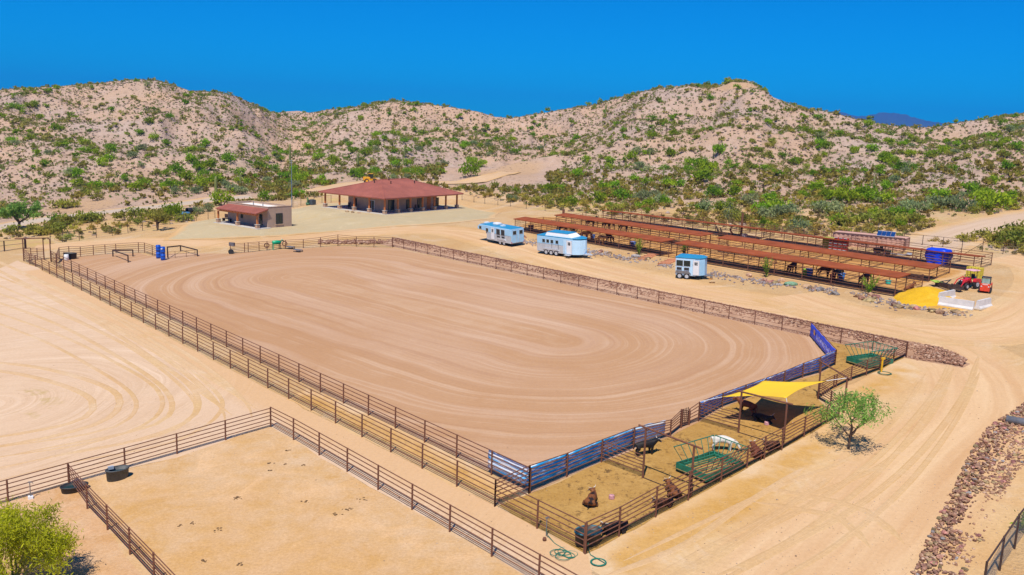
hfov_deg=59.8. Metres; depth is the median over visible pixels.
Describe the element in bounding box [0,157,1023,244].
yellow scrub
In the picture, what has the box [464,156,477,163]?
palo verde bush
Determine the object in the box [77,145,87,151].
palo verde bush
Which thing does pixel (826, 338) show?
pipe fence
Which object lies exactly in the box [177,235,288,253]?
tyre track
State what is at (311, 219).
gravel yard
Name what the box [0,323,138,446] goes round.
tyre track
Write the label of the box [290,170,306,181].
palo verde bush
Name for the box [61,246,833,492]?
arena sand
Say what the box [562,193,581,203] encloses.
palo verde bush
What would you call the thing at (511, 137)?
palo verde bush
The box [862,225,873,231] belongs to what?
rabbitbrush
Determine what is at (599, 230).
horse shelter
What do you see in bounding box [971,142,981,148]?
creosote bush
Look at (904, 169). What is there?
ironwood bush
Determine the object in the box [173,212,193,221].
creosote bush
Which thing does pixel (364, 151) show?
palo verde bush
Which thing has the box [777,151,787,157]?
palo verde bush
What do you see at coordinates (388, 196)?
house
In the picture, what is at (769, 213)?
ironwood bush
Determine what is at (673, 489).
cow
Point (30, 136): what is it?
palo verde bush
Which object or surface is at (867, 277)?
horse
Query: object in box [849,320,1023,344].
tyre track
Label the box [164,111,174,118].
palo verde bush
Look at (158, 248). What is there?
plastic drum
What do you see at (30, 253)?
chute panel
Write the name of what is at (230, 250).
arena gate
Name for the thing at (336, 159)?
palo verde bush
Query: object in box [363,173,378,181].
wheel loader
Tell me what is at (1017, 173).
creosote bush
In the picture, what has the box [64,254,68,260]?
plastic barrel
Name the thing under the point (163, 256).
plastic drum
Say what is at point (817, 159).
creosote bush
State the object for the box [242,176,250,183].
palo verde bush
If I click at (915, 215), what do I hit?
creosote bush
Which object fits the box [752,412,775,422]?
cow
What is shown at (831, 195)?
palo verde bush
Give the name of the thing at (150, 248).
pipe fence
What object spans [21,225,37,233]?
creosote bush
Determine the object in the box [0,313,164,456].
tyre track
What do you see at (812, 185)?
palo verde bush
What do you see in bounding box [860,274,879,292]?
ocotillo
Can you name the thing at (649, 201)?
palo verde bush
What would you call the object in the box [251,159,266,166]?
palo verde bush
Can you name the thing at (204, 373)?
tyre track
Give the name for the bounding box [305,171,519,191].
hill track
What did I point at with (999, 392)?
dirt road
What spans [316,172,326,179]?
palo verde bush
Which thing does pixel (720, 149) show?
palo verde bush
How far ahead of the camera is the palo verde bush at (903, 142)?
212.33 m
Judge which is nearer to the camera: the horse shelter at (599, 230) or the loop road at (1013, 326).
the loop road at (1013, 326)
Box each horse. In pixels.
[579,231,591,238]
[595,235,608,244]
[605,229,613,244]
[786,262,796,275]
[816,267,835,278]
[832,269,843,280]
[858,274,871,287]
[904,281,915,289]
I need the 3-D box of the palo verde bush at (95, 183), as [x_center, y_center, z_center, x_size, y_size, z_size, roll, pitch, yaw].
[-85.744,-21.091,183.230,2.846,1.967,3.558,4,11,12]
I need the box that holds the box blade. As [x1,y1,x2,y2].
[930,279,953,288]
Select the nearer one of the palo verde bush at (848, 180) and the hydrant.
the hydrant
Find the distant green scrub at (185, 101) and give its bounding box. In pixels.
[0,77,1019,201]
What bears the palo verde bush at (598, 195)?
on the ground at (534, 170)
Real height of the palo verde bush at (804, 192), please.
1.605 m
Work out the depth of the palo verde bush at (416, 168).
209.45 m
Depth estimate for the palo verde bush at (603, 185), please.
175.18 m
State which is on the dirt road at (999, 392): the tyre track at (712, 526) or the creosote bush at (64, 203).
the tyre track at (712, 526)
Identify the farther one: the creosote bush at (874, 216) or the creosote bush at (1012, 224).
the creosote bush at (874, 216)
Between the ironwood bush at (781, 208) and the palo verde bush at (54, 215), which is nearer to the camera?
the ironwood bush at (781, 208)
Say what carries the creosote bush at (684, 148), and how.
on the ground at (534, 170)
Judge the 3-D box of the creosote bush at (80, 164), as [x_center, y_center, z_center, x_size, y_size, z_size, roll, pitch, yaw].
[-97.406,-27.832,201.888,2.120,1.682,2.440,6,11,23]
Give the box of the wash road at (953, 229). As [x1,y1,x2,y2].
[909,209,1023,252]
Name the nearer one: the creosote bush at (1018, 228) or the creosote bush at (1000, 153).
the creosote bush at (1018, 228)
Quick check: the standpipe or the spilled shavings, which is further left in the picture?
the standpipe
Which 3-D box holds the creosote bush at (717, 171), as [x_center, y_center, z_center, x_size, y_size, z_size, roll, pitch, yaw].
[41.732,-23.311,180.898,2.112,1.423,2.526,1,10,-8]
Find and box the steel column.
[740,213,743,235]
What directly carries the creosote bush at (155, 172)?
on the ground at (534, 170)
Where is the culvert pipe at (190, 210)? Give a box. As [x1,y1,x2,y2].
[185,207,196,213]
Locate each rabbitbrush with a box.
[67,225,78,229]
[113,227,121,233]
[700,210,708,216]
[795,194,804,199]
[813,224,826,227]
[860,222,869,227]
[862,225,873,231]
[882,225,894,230]
[894,224,909,230]
[920,216,938,222]
[932,203,940,210]
[935,239,950,243]
[955,235,970,241]
[963,233,978,241]
[989,241,1003,247]
[1002,238,1010,245]
[1006,204,1021,209]
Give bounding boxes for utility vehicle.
[873,246,890,254]
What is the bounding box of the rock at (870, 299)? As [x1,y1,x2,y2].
[862,297,874,302]
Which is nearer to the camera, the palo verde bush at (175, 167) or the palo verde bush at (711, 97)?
the palo verde bush at (175, 167)
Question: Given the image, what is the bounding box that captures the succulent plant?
[783,281,797,285]
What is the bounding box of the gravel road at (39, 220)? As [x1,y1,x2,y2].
[0,195,253,229]
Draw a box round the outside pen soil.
[586,358,920,574]
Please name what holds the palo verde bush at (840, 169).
on the ground at (534, 170)
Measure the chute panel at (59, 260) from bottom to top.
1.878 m
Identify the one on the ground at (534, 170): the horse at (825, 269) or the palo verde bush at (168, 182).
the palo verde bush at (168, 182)
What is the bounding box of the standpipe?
[28,481,32,499]
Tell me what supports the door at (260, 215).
in the cottage
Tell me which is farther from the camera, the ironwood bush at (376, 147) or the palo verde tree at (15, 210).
the ironwood bush at (376, 147)
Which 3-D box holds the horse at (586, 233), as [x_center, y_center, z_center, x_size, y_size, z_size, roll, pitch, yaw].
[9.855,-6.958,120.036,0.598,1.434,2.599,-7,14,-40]
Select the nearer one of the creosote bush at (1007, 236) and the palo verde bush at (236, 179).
the creosote bush at (1007, 236)
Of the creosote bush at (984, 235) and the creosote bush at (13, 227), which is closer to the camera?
the creosote bush at (984, 235)
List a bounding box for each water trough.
[59,481,88,493]
[63,252,76,258]
[105,465,129,481]
[574,525,602,547]
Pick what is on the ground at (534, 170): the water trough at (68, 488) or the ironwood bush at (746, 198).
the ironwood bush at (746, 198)
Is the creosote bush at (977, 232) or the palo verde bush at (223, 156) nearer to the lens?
the creosote bush at (977, 232)
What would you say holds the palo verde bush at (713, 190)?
on the ground at (534, 170)
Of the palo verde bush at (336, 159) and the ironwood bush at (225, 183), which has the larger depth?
the palo verde bush at (336, 159)
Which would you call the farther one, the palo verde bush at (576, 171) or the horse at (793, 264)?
the palo verde bush at (576, 171)
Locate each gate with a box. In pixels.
[168,250,194,258]
[228,242,258,253]
[679,407,690,427]
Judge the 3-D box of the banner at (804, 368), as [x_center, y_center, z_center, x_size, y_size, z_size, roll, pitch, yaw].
[20.813,5.836,63.783,8.742,1.630,0.373,-6,13,-39]
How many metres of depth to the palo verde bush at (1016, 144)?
184.67 m
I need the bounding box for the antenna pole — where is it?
[290,160,293,204]
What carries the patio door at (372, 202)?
in the house
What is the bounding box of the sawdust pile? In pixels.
[894,286,951,305]
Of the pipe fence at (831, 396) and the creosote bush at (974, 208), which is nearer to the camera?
the pipe fence at (831, 396)
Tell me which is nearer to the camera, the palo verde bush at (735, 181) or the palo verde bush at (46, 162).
the palo verde bush at (735, 181)
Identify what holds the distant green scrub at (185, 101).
on the ground at (534, 170)
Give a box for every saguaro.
[214,176,217,193]
[289,144,293,165]
[869,176,878,187]
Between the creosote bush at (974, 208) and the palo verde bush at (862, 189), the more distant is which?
the palo verde bush at (862, 189)
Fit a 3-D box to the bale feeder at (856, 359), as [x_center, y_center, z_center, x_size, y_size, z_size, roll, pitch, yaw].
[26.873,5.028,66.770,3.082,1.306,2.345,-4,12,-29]
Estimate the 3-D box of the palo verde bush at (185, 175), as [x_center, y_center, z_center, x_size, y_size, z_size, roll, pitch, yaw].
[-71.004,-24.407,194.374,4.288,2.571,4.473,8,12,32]
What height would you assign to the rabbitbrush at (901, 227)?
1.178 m
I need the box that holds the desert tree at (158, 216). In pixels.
[144,209,173,229]
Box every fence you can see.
[0,408,271,501]
[2,239,25,250]
[34,255,585,552]
[50,210,214,243]
[59,242,144,258]
[69,465,174,574]
[71,261,531,492]
[146,243,155,254]
[259,235,392,248]
[270,407,577,574]
[392,237,908,357]
[464,194,831,236]
[495,465,530,506]
[528,410,681,493]
[584,399,840,553]
[660,245,677,257]
[689,402,700,420]
[699,349,836,416]
[812,323,835,363]
[817,383,838,408]
[818,342,906,394]
[904,233,1022,255]
[984,508,1023,574]
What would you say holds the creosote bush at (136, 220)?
on the ground at (534, 170)
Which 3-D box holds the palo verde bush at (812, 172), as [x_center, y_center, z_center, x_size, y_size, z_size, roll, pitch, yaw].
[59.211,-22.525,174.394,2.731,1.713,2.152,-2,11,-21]
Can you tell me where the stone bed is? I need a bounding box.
[523,239,972,315]
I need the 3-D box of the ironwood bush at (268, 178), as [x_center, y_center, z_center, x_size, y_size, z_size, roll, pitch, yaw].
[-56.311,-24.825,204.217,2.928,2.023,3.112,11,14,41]
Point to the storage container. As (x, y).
(872, 236)
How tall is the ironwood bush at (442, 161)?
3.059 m
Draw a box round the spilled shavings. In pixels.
[896,295,974,310]
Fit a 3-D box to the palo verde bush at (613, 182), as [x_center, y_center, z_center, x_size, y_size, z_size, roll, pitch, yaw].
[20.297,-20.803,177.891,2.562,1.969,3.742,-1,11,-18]
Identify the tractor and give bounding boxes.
[949,269,980,289]
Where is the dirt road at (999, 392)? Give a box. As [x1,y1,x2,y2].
[31,226,1023,574]
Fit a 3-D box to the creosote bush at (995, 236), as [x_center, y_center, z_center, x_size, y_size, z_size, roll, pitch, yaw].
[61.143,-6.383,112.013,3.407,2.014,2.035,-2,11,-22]
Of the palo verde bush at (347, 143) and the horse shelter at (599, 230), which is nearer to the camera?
the horse shelter at (599, 230)
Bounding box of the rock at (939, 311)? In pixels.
[935,309,944,313]
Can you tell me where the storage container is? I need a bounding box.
[832,230,909,250]
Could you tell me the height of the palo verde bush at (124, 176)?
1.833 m
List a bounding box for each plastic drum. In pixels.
[156,245,160,251]
[160,246,164,253]
[160,254,165,259]
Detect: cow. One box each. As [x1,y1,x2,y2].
[582,485,597,507]
[600,520,628,535]
[650,497,673,507]
[663,476,682,497]
[710,435,740,451]
[732,396,756,415]
[749,440,763,457]
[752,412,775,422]
[762,439,780,450]
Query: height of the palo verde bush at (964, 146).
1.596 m
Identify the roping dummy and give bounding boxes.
[272,239,283,249]
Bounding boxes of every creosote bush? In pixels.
[0,222,20,232]
[13,188,32,195]
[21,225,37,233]
[22,221,43,233]
[28,224,50,234]
[41,216,59,229]
[43,199,63,207]
[48,218,70,233]
[54,213,75,224]
[56,198,81,207]
[59,233,74,239]
[63,213,81,224]
[65,198,81,206]
[75,210,100,220]
[76,161,86,167]
[78,210,104,221]
[82,189,92,195]
[88,143,97,148]
[88,192,104,199]
[91,211,107,220]
[101,226,110,232]
[110,208,134,219]
[127,205,147,217]
[131,217,143,223]
[140,207,157,219]
[145,147,156,151]
[150,171,160,174]
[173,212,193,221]
[195,153,206,158]
[430,169,439,174]
[527,195,542,203]
[550,195,569,204]
[607,200,626,211]
[677,146,686,151]
[713,169,722,175]
[726,208,743,219]
[735,212,752,221]
[737,165,747,170]
[783,168,792,173]
[787,214,810,223]
[810,156,821,162]
[829,214,859,224]
[841,210,865,223]
[860,210,880,222]
[877,209,896,223]
[889,212,908,224]
[898,212,923,222]
[909,136,919,141]
[945,150,955,155]
[960,152,972,158]
[967,204,982,213]
[967,227,991,236]
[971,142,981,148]
[978,231,998,238]
[986,229,1005,241]
[993,226,1023,245]
[994,219,1023,233]
[998,150,1009,157]
[1002,225,1023,235]
[1004,144,1015,148]
[1009,228,1023,243]
[1013,170,1023,176]
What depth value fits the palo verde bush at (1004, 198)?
139.81 m
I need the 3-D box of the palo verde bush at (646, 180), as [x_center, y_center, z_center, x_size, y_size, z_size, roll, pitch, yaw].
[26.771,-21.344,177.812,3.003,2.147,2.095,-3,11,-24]
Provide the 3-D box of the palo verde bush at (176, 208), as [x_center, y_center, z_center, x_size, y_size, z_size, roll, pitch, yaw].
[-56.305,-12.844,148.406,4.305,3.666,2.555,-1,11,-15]
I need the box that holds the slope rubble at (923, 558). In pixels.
[914,402,1023,574]
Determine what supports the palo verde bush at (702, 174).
on the ground at (534, 170)
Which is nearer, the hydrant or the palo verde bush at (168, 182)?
the hydrant
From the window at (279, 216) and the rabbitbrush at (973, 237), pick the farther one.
the window at (279, 216)
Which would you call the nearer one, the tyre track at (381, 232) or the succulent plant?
the succulent plant
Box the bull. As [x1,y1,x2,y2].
[633,437,661,455]
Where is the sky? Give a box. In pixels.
[0,0,1023,122]
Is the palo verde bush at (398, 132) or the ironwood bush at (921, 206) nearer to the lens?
the ironwood bush at (921, 206)
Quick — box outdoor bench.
[222,214,231,221]
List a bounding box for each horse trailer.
[478,222,523,245]
[537,230,592,257]
[675,253,713,279]
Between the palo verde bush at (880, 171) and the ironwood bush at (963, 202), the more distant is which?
the palo verde bush at (880, 171)
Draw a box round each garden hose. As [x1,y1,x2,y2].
[546,529,577,559]
[588,543,606,565]
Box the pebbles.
[0,250,1022,574]
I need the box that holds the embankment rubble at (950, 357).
[318,238,967,365]
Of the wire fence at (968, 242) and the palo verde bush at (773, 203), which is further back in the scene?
the palo verde bush at (773, 203)
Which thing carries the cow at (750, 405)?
on the cattle pen ground at (621, 483)
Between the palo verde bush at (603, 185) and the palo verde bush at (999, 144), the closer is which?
the palo verde bush at (603, 185)
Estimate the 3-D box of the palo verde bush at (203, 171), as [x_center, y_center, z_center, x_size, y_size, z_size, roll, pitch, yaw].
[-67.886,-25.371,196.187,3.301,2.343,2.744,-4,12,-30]
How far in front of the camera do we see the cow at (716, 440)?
51.64 m
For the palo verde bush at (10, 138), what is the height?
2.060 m
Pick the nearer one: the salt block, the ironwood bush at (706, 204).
the salt block
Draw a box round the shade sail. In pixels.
[700,378,844,401]
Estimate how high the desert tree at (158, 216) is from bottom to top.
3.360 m
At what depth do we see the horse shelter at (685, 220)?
127.04 m
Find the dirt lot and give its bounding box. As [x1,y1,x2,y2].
[0,261,591,574]
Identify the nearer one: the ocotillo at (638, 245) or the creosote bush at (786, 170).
the ocotillo at (638, 245)
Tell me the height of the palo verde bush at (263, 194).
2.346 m
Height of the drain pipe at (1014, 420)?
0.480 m
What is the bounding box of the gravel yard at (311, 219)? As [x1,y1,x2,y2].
[163,202,499,240]
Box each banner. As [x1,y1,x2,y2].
[488,450,528,485]
[531,454,566,484]
[568,429,633,469]
[635,420,665,442]
[700,379,763,413]
[767,351,834,381]
[810,323,835,353]
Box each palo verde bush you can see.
[4,102,16,107]
[4,135,18,140]
[14,103,26,109]
[23,101,37,107]
[25,132,35,140]
[37,160,50,165]
[46,211,69,222]
[52,141,63,146]
[55,125,65,130]
[68,167,84,176]
[69,177,86,183]
[77,137,91,144]
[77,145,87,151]
[85,180,103,186]
[87,180,103,187]
[91,148,101,154]
[94,156,108,165]
[99,152,116,161]
[103,181,115,187]
[104,144,116,151]
[119,173,130,180]
[127,180,141,190]
[133,128,144,133]
[137,177,151,186]
[143,116,154,123]
[148,131,160,139]
[161,168,170,176]
[161,178,182,187]
[161,200,185,219]
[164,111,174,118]
[166,160,187,173]
[178,170,194,180]
[184,152,196,161]
[187,145,198,150]
[190,156,203,170]
[193,175,209,186]
[195,168,211,175]
[198,156,218,170]
[200,137,209,144]
[208,172,224,181]
[209,186,236,205]
[219,149,236,162]
[231,167,246,174]
[232,175,242,182]
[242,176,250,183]
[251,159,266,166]
[257,189,269,199]
[262,155,272,160]
[267,163,280,169]
[277,171,290,177]
[288,164,300,171]
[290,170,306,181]
[293,188,307,195]
[302,142,312,148]
[311,178,320,184]
[313,151,326,158]
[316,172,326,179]
[325,152,339,161]
[332,156,341,162]
[343,140,352,146]
[346,146,358,151]
[348,167,363,176]
[358,147,370,156]
[370,131,381,135]
[387,155,397,161]
[390,159,402,166]
[392,129,401,134]
[399,136,408,142]
[401,165,413,174]
[402,158,412,165]
[412,164,425,173]
[458,157,480,176]
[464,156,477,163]
[475,158,487,165]
[507,135,515,140]
[540,182,561,189]
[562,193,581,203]
[570,167,584,176]
[581,155,591,161]
[587,189,609,202]
[596,180,611,187]
[604,162,614,168]
[606,156,616,162]
[609,180,619,186]
[610,185,631,200]
[627,149,638,157]
[628,172,639,179]
[634,201,644,207]
[639,175,652,184]
[642,197,655,205]
[646,114,657,121]
[647,131,657,137]
[658,164,669,169]
[658,195,672,202]
[659,175,675,186]
[664,147,678,156]
[668,127,676,134]
[675,178,686,185]
[682,157,694,164]
[682,164,694,169]
[690,165,712,181]
[693,156,709,167]
[693,159,717,174]
[701,184,725,196]
[706,94,716,98]
[711,199,731,210]
[712,143,726,154]
[722,158,732,164]
[726,184,742,196]
[730,179,743,184]
[750,199,770,213]
[757,217,773,225]
[760,164,771,168]
[761,190,780,200]
[766,195,791,211]
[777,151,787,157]
[786,155,801,163]
[798,189,811,196]
[801,126,812,131]
[807,181,820,191]
[809,169,818,174]
[810,126,823,135]
[810,179,827,189]
[811,113,825,118]
[814,135,827,145]
[818,187,830,195]
[820,140,832,148]
[824,190,838,199]
[825,185,843,197]
[826,212,846,223]
[833,186,865,202]
[835,165,849,171]
[836,176,851,186]
[849,145,859,153]
[849,183,877,198]
[860,189,882,202]
[861,119,875,126]
[865,143,882,151]
[867,207,884,217]
[873,164,885,168]
[874,128,887,132]
[874,167,885,174]
[876,151,891,161]
[878,180,894,188]
[879,189,896,201]
[882,137,897,143]
[883,155,900,163]
[885,205,914,214]
[892,219,907,227]
[893,158,906,168]
[896,141,909,145]
[902,149,918,156]
[907,162,919,169]
[922,151,932,157]
[924,149,940,154]
[925,187,951,197]
[936,143,949,154]
[952,140,960,145]
[960,144,969,149]
[960,181,979,191]
[968,185,1019,207]
[971,198,996,210]
[972,188,995,197]
[987,174,1000,183]
[990,192,1016,202]
[993,140,1005,147]
[996,147,1009,154]
[998,136,1010,141]
[998,159,1019,168]
[1007,140,1023,149]
[1007,189,1019,197]
[1009,510,1022,528]
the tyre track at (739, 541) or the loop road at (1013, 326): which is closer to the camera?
the tyre track at (739, 541)
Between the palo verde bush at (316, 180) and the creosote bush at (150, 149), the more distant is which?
the creosote bush at (150, 149)
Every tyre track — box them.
[0,261,251,416]
[0,270,225,419]
[0,276,224,479]
[0,285,195,468]
[0,293,201,467]
[0,302,174,456]
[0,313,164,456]
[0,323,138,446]
[0,362,123,446]
[0,370,96,436]
[4,274,231,414]
[20,272,255,408]
[169,237,261,252]
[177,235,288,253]
[216,229,486,243]
[216,230,486,245]
[508,251,950,350]
[521,250,988,362]
[531,251,1023,324]
[559,255,1007,319]
[607,467,804,574]
[624,373,925,560]
[654,377,951,574]
[670,351,954,574]
[673,476,833,574]
[717,368,953,574]
[728,354,979,574]
[756,502,869,546]
[761,488,904,543]
[781,372,979,574]
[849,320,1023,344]
[861,317,1012,338]
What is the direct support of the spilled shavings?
on the ground at (534, 170)
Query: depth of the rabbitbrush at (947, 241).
111.85 m
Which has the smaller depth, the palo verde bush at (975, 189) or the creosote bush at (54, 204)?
the palo verde bush at (975, 189)
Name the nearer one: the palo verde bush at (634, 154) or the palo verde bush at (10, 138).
the palo verde bush at (634, 154)
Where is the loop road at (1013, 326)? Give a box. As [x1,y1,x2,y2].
[752,254,1023,345]
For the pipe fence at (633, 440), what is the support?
on the cattle pen ground at (621, 483)
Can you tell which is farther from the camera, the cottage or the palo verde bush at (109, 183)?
the palo verde bush at (109, 183)
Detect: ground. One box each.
[0,80,1023,574]
[0,483,140,574]
[74,425,523,574]
[286,390,584,554]
[499,341,903,553]
[518,216,966,297]
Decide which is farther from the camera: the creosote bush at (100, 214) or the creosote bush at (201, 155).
the creosote bush at (201, 155)
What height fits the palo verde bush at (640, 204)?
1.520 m
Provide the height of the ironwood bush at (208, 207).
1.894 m
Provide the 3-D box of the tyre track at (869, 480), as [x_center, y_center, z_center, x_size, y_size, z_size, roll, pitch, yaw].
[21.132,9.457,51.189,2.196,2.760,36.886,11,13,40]
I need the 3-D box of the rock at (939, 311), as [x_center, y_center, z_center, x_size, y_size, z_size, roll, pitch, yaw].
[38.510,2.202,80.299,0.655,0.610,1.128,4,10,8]
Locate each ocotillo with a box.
[635,238,644,254]
[761,257,773,276]
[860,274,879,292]
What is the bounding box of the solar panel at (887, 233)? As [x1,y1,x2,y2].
[877,224,895,236]
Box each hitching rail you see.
[112,249,133,262]
[167,245,197,257]
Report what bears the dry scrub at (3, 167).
on the ground at (534, 170)
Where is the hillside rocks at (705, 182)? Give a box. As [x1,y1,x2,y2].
[0,79,1023,251]
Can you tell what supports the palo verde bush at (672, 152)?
on the ground at (534, 170)
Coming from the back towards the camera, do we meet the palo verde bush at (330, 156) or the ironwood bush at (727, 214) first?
the palo verde bush at (330, 156)
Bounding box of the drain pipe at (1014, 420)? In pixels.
[1006,415,1023,425]
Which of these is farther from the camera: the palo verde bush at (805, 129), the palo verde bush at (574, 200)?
the palo verde bush at (805, 129)
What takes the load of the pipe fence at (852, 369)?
on the ground at (534, 170)
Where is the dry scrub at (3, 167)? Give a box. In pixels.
[0,78,1023,251]
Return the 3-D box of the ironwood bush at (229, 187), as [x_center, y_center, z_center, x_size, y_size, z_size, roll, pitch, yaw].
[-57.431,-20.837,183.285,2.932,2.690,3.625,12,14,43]
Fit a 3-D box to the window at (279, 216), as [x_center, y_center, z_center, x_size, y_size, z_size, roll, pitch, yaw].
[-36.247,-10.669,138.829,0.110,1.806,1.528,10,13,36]
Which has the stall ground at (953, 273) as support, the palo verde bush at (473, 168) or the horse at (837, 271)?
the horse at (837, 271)
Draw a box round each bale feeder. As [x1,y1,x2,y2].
[673,435,747,481]
[845,341,897,367]
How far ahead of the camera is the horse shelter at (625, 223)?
122.00 m
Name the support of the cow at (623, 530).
on the cattle pen ground at (621, 483)
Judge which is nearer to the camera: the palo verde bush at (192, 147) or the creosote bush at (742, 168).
the creosote bush at (742, 168)
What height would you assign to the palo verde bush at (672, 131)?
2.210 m
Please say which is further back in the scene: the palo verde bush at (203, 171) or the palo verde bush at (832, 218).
the palo verde bush at (203, 171)
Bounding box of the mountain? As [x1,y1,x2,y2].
[831,111,946,127]
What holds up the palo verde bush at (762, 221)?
on the ground at (534, 170)
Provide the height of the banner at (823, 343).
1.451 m
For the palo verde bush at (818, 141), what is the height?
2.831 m
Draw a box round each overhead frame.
[602,424,702,496]
[699,390,792,446]
[817,359,851,412]
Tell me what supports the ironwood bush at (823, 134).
on the ground at (534, 170)
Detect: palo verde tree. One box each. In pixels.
[0,200,43,228]
[0,492,83,574]
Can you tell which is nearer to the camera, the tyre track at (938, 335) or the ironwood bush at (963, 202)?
the tyre track at (938, 335)
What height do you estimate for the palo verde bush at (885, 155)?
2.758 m
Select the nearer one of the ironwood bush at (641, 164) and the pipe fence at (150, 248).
the pipe fence at (150, 248)
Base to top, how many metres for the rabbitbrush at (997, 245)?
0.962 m
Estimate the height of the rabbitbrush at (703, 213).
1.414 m
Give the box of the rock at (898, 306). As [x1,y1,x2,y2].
[893,304,904,308]
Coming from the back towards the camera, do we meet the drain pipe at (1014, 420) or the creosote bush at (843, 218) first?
the creosote bush at (843, 218)
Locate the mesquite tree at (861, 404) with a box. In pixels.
[803,387,895,448]
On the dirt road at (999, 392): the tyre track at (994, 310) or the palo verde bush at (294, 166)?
the tyre track at (994, 310)
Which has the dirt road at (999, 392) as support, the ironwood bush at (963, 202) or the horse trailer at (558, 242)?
the horse trailer at (558, 242)
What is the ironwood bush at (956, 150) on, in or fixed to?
on the ground at (534, 170)
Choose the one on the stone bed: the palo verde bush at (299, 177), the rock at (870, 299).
the rock at (870, 299)
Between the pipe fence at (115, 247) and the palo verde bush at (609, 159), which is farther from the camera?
the palo verde bush at (609, 159)
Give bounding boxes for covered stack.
[925,247,952,265]
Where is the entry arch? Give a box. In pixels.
[15,237,50,261]
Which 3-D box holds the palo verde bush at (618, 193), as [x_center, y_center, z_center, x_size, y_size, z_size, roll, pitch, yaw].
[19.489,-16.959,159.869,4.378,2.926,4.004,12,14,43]
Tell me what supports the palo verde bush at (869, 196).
on the ground at (534, 170)
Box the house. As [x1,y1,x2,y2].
[318,178,463,214]
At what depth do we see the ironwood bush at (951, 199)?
139.59 m
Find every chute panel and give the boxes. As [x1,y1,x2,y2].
[23,248,44,260]
[23,249,35,266]
[50,248,59,261]
[51,251,70,269]
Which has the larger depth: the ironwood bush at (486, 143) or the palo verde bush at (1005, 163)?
the ironwood bush at (486, 143)
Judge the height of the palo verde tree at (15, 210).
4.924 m
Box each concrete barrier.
[937,296,974,310]
[938,289,955,297]
[974,298,992,309]
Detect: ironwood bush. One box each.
[8,140,20,144]
[62,167,74,176]
[126,151,141,158]
[135,143,147,149]
[168,184,184,193]
[187,186,202,193]
[193,206,205,213]
[201,202,213,210]
[217,176,230,187]
[223,182,238,190]
[234,185,247,194]
[262,175,273,181]
[286,179,300,186]
[371,145,382,150]
[435,156,451,166]
[484,141,494,146]
[506,193,520,199]
[630,190,651,200]
[631,145,643,152]
[632,161,645,166]
[642,164,653,170]
[645,148,659,153]
[651,188,662,195]
[652,192,669,201]
[695,193,714,211]
[717,198,740,208]
[721,208,736,218]
[739,193,759,203]
[756,206,779,217]
[768,202,797,214]
[783,199,806,213]
[784,218,811,230]
[808,198,830,212]
[814,132,825,137]
[824,198,844,213]
[874,196,882,202]
[886,174,900,181]
[898,164,914,173]
[898,197,920,209]
[908,200,937,212]
[923,193,947,207]
[942,194,963,209]
[950,147,960,152]
[953,199,984,211]
[1004,124,1016,131]
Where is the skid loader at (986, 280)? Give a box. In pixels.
[978,276,992,292]
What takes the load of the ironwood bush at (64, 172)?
on the ground at (534, 170)
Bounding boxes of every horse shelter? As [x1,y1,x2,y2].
[514,217,689,255]
[554,212,727,248]
[602,208,774,238]
[675,240,923,296]
[717,235,950,281]
[760,227,992,269]
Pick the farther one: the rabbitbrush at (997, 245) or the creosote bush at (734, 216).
the creosote bush at (734, 216)
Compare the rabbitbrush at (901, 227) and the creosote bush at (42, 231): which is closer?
the rabbitbrush at (901, 227)
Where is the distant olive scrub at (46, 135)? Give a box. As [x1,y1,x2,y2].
[0,77,1023,231]
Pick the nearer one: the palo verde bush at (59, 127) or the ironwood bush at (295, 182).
the ironwood bush at (295, 182)
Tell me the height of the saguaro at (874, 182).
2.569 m
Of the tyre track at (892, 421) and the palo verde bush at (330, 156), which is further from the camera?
the palo verde bush at (330, 156)
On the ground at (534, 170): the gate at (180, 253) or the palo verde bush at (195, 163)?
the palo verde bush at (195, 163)
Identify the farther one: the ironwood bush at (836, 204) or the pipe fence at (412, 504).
the ironwood bush at (836, 204)
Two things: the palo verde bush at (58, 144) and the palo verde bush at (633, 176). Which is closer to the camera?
the palo verde bush at (633, 176)
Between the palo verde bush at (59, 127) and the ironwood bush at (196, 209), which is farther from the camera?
the palo verde bush at (59, 127)
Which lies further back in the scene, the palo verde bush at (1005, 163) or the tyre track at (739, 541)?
the palo verde bush at (1005, 163)
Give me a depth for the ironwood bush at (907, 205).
139.11 m
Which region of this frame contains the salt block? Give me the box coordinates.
[609,494,614,499]
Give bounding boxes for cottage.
[213,200,291,229]
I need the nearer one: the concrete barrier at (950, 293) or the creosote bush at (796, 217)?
the concrete barrier at (950, 293)
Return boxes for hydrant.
[880,357,885,371]
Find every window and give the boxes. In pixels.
[275,213,283,224]
[388,200,394,210]
[417,198,421,208]
[435,197,438,206]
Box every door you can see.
[259,214,262,224]
[370,200,374,209]
[427,197,430,208]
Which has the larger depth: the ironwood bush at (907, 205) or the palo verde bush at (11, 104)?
the palo verde bush at (11, 104)
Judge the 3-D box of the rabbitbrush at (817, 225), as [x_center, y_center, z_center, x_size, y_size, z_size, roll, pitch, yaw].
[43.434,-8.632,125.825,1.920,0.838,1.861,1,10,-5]
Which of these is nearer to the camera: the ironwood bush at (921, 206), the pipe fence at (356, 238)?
the pipe fence at (356, 238)
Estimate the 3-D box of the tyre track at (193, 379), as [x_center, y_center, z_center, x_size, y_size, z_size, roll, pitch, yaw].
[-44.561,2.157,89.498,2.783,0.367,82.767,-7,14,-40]

